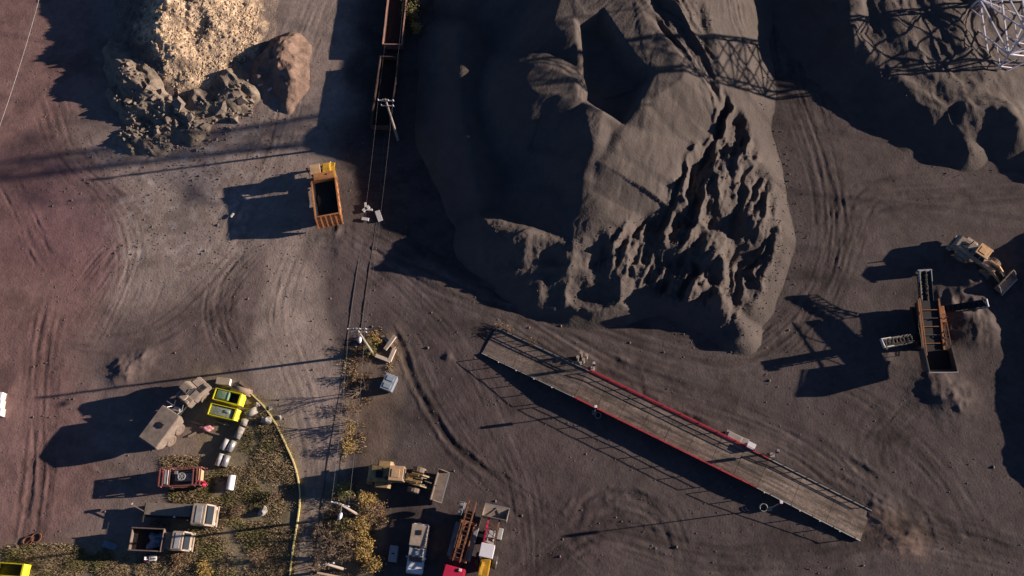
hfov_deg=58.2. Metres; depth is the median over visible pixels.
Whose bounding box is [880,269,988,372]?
screening plant
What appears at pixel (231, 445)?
steel pipe
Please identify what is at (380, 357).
timber beam
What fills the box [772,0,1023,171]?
coal pile
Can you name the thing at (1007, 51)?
lattice pylon
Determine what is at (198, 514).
flatbed truck
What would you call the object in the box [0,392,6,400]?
water tank
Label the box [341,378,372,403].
bare tree
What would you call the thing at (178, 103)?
rubble blocks
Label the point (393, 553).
steel cabinet
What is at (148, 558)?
ride on mower
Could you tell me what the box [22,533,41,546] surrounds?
wire loops
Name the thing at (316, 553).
shrub
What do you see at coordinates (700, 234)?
coal lumps
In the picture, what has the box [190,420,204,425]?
timber plank
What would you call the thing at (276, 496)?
shrub
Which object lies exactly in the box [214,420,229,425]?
timber plank
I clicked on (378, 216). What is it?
concrete scrap
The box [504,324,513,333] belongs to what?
shrub
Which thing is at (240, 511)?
shrub
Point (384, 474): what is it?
wheel loader
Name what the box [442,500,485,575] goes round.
crane truck
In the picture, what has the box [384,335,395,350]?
timber beam
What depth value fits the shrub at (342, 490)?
102.35 m
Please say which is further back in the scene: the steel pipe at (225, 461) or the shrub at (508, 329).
the shrub at (508, 329)
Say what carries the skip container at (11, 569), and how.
on the dry grass at (40, 564)
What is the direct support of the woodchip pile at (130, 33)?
on the ground at (866, 202)
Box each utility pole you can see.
[319,562,344,570]
[331,501,359,519]
[347,327,373,353]
[377,98,398,140]
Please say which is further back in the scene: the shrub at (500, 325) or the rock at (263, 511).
the shrub at (500, 325)
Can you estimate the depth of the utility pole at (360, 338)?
101.16 m
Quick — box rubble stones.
[110,50,256,154]
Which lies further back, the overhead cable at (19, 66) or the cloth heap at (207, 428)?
the overhead cable at (19, 66)
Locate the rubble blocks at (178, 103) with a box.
[115,62,254,143]
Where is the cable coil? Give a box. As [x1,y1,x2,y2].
[759,503,767,511]
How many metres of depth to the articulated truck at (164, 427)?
104.54 m
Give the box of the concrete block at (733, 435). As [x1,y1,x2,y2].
[725,430,742,443]
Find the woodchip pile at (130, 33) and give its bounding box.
[113,0,279,97]
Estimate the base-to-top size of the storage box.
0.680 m
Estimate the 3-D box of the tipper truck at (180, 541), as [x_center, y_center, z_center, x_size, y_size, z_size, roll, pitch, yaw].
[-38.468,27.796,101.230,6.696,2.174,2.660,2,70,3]
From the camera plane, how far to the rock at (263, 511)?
102.48 m
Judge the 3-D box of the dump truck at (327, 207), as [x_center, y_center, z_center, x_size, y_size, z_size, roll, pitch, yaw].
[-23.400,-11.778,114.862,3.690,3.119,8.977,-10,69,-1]
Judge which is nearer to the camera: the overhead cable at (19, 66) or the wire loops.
the wire loops
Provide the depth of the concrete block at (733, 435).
102.83 m
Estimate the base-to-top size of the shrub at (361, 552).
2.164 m
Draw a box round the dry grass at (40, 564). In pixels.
[0,407,298,575]
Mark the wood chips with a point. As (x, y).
(202, 39)
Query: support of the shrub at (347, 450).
on the ground at (866, 202)
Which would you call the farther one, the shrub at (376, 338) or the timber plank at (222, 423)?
the shrub at (376, 338)
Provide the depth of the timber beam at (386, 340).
108.98 m
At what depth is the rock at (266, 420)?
106.04 m
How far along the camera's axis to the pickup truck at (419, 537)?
99.36 m
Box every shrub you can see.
[168,551,194,569]
[192,557,214,575]
[224,503,245,520]
[243,548,266,568]
[267,485,283,507]
[304,546,324,572]
[312,519,346,548]
[312,523,361,568]
[329,477,356,501]
[332,515,350,532]
[340,437,356,457]
[341,419,357,440]
[341,512,370,543]
[347,370,363,381]
[348,399,363,415]
[352,534,375,560]
[354,490,377,517]
[355,497,387,533]
[361,553,386,573]
[364,336,378,355]
[365,330,382,345]
[400,0,419,19]
[410,18,422,33]
[495,321,504,329]
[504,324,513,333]
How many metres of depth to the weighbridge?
103.18 m
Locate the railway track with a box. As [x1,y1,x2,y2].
[314,3,395,573]
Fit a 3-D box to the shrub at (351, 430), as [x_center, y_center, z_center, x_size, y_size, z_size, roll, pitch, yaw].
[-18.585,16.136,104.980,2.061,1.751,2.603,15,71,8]
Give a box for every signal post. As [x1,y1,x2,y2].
[592,405,597,414]
[767,501,782,510]
[770,449,779,456]
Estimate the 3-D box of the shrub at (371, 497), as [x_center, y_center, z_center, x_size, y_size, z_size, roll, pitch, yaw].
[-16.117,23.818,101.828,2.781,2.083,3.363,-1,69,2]
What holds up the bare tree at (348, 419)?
on the ground at (866, 202)
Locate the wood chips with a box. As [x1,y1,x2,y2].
[140,0,258,96]
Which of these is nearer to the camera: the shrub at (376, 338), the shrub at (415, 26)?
the shrub at (376, 338)
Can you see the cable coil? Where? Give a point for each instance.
(765, 509)
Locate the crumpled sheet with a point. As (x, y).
(155, 541)
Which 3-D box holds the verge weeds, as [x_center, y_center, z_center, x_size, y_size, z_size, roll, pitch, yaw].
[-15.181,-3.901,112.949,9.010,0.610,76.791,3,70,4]
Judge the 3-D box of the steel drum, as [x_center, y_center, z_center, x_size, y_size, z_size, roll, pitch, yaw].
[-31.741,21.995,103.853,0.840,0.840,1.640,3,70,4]
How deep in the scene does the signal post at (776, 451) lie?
101.80 m
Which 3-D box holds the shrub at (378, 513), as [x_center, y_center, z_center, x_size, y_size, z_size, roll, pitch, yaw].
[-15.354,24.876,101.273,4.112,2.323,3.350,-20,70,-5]
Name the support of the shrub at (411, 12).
on the ground at (866, 202)
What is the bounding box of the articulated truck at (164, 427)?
[139,377,211,449]
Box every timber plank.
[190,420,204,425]
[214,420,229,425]
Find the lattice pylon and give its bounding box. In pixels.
[970,0,1023,71]
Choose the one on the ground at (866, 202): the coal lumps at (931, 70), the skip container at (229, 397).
the skip container at (229, 397)
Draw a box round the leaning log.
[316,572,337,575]
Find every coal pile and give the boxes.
[415,0,795,355]
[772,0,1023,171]
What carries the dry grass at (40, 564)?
on the ground at (866, 202)
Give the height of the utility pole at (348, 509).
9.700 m
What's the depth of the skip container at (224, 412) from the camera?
106.06 m
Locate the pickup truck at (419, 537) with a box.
[406,522,429,575]
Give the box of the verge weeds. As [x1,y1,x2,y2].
[312,0,423,575]
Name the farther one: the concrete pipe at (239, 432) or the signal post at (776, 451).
the concrete pipe at (239, 432)
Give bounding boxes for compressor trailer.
[157,466,207,489]
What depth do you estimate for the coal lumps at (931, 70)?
117.02 m
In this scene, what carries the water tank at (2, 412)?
on the ground at (866, 202)
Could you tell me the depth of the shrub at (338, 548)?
99.44 m
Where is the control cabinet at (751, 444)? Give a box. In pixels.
[746,441,755,449]
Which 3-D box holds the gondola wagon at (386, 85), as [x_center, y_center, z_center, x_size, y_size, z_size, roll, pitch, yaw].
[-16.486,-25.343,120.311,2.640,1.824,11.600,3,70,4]
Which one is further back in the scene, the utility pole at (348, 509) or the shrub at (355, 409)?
the shrub at (355, 409)
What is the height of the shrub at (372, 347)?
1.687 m
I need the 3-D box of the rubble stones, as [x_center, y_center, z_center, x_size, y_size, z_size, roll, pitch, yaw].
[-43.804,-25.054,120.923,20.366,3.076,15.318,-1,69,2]
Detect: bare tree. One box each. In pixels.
[328,397,356,440]
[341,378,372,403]
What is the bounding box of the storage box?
[215,377,231,385]
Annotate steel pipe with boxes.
[214,453,224,466]
[219,438,229,450]
[221,455,230,467]
[226,440,236,452]
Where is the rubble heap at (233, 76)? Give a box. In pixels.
[101,37,261,156]
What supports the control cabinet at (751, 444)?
on the ground at (866, 202)
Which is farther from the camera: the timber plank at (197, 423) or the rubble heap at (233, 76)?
the rubble heap at (233, 76)
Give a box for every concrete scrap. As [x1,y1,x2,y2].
[362,202,372,211]
[375,210,382,221]
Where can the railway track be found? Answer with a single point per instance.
(371, 154)
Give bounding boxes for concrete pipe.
[231,384,252,396]
[234,426,244,439]
[240,418,248,426]
[244,407,257,417]
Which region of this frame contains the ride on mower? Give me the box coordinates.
[144,553,157,562]
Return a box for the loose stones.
[0,0,1021,575]
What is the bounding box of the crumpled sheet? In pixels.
[146,532,162,549]
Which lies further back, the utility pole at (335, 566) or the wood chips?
the wood chips
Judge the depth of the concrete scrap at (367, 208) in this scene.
115.28 m
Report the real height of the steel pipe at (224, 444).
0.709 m
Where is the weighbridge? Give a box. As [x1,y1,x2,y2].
[482,327,871,540]
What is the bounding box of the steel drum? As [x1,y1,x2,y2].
[226,475,235,490]
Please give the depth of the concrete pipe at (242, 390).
107.24 m
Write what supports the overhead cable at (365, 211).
attached to the utility pole at (392, 121)
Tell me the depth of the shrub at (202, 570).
100.65 m
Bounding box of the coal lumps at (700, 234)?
[488,2,807,352]
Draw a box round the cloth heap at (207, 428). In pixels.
[199,425,213,431]
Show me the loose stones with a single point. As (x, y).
(330, 298)
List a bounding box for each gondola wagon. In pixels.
[370,56,400,134]
[382,0,407,53]
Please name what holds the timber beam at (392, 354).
on the ground at (866, 202)
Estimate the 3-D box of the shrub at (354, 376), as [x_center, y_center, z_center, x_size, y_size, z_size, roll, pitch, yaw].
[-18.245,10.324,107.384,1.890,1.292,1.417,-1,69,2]
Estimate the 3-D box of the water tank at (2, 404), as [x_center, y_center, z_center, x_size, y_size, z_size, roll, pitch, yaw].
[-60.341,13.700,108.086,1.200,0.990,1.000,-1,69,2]
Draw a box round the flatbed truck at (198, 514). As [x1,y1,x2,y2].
[129,501,219,528]
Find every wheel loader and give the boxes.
[366,461,449,502]
[945,235,1017,294]
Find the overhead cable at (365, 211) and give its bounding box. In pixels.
[350,106,377,316]
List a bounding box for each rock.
[257,505,267,515]
[261,416,271,423]
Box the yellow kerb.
[251,394,300,575]
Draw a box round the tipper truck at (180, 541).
[128,527,195,553]
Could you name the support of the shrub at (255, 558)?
on the ground at (866, 202)
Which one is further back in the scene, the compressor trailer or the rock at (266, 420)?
the rock at (266, 420)
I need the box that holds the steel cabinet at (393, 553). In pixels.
[388,545,398,561]
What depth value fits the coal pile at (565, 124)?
112.55 m
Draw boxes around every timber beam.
[375,354,389,362]
[381,335,395,348]
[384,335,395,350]
[388,348,395,361]
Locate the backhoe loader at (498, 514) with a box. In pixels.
[474,503,509,575]
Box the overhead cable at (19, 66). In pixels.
[0,1,38,124]
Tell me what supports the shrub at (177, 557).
on the ground at (866, 202)
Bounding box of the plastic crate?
[102,540,117,549]
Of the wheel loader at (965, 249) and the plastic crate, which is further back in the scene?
the wheel loader at (965, 249)
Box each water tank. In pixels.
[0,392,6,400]
[0,400,6,408]
[0,408,5,417]
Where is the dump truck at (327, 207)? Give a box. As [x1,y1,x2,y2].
[306,162,343,228]
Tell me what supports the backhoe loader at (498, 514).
on the ground at (866, 202)
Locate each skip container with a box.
[0,562,30,575]
[207,403,241,421]
[212,388,246,406]
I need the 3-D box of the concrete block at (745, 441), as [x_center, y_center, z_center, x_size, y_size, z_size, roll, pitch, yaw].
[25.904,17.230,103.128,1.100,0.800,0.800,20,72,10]
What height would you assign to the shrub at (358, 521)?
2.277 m
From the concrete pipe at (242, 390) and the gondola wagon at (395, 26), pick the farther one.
the gondola wagon at (395, 26)
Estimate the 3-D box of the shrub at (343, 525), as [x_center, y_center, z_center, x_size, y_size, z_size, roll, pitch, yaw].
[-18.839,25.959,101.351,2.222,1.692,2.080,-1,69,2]
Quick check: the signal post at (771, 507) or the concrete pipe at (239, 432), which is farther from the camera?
the concrete pipe at (239, 432)
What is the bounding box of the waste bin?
[380,373,397,392]
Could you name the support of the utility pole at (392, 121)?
on the ground at (866, 202)
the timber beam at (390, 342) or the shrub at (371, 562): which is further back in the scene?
the timber beam at (390, 342)
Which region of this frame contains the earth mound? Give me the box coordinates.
[251,32,311,114]
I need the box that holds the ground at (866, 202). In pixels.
[0,0,1023,575]
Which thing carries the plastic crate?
on the ground at (866, 202)
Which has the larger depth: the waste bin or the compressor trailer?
the waste bin
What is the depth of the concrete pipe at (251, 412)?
106.31 m
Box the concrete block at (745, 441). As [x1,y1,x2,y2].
[741,437,748,446]
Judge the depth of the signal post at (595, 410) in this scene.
105.07 m
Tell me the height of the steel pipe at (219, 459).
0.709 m
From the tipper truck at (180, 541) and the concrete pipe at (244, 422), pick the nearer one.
the tipper truck at (180, 541)
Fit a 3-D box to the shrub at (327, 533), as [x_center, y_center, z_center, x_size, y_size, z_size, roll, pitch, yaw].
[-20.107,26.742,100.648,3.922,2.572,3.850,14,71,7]
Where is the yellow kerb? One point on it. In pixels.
(298, 484)
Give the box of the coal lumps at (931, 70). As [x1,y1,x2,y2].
[853,0,1010,176]
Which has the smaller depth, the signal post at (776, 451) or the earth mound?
the signal post at (776, 451)

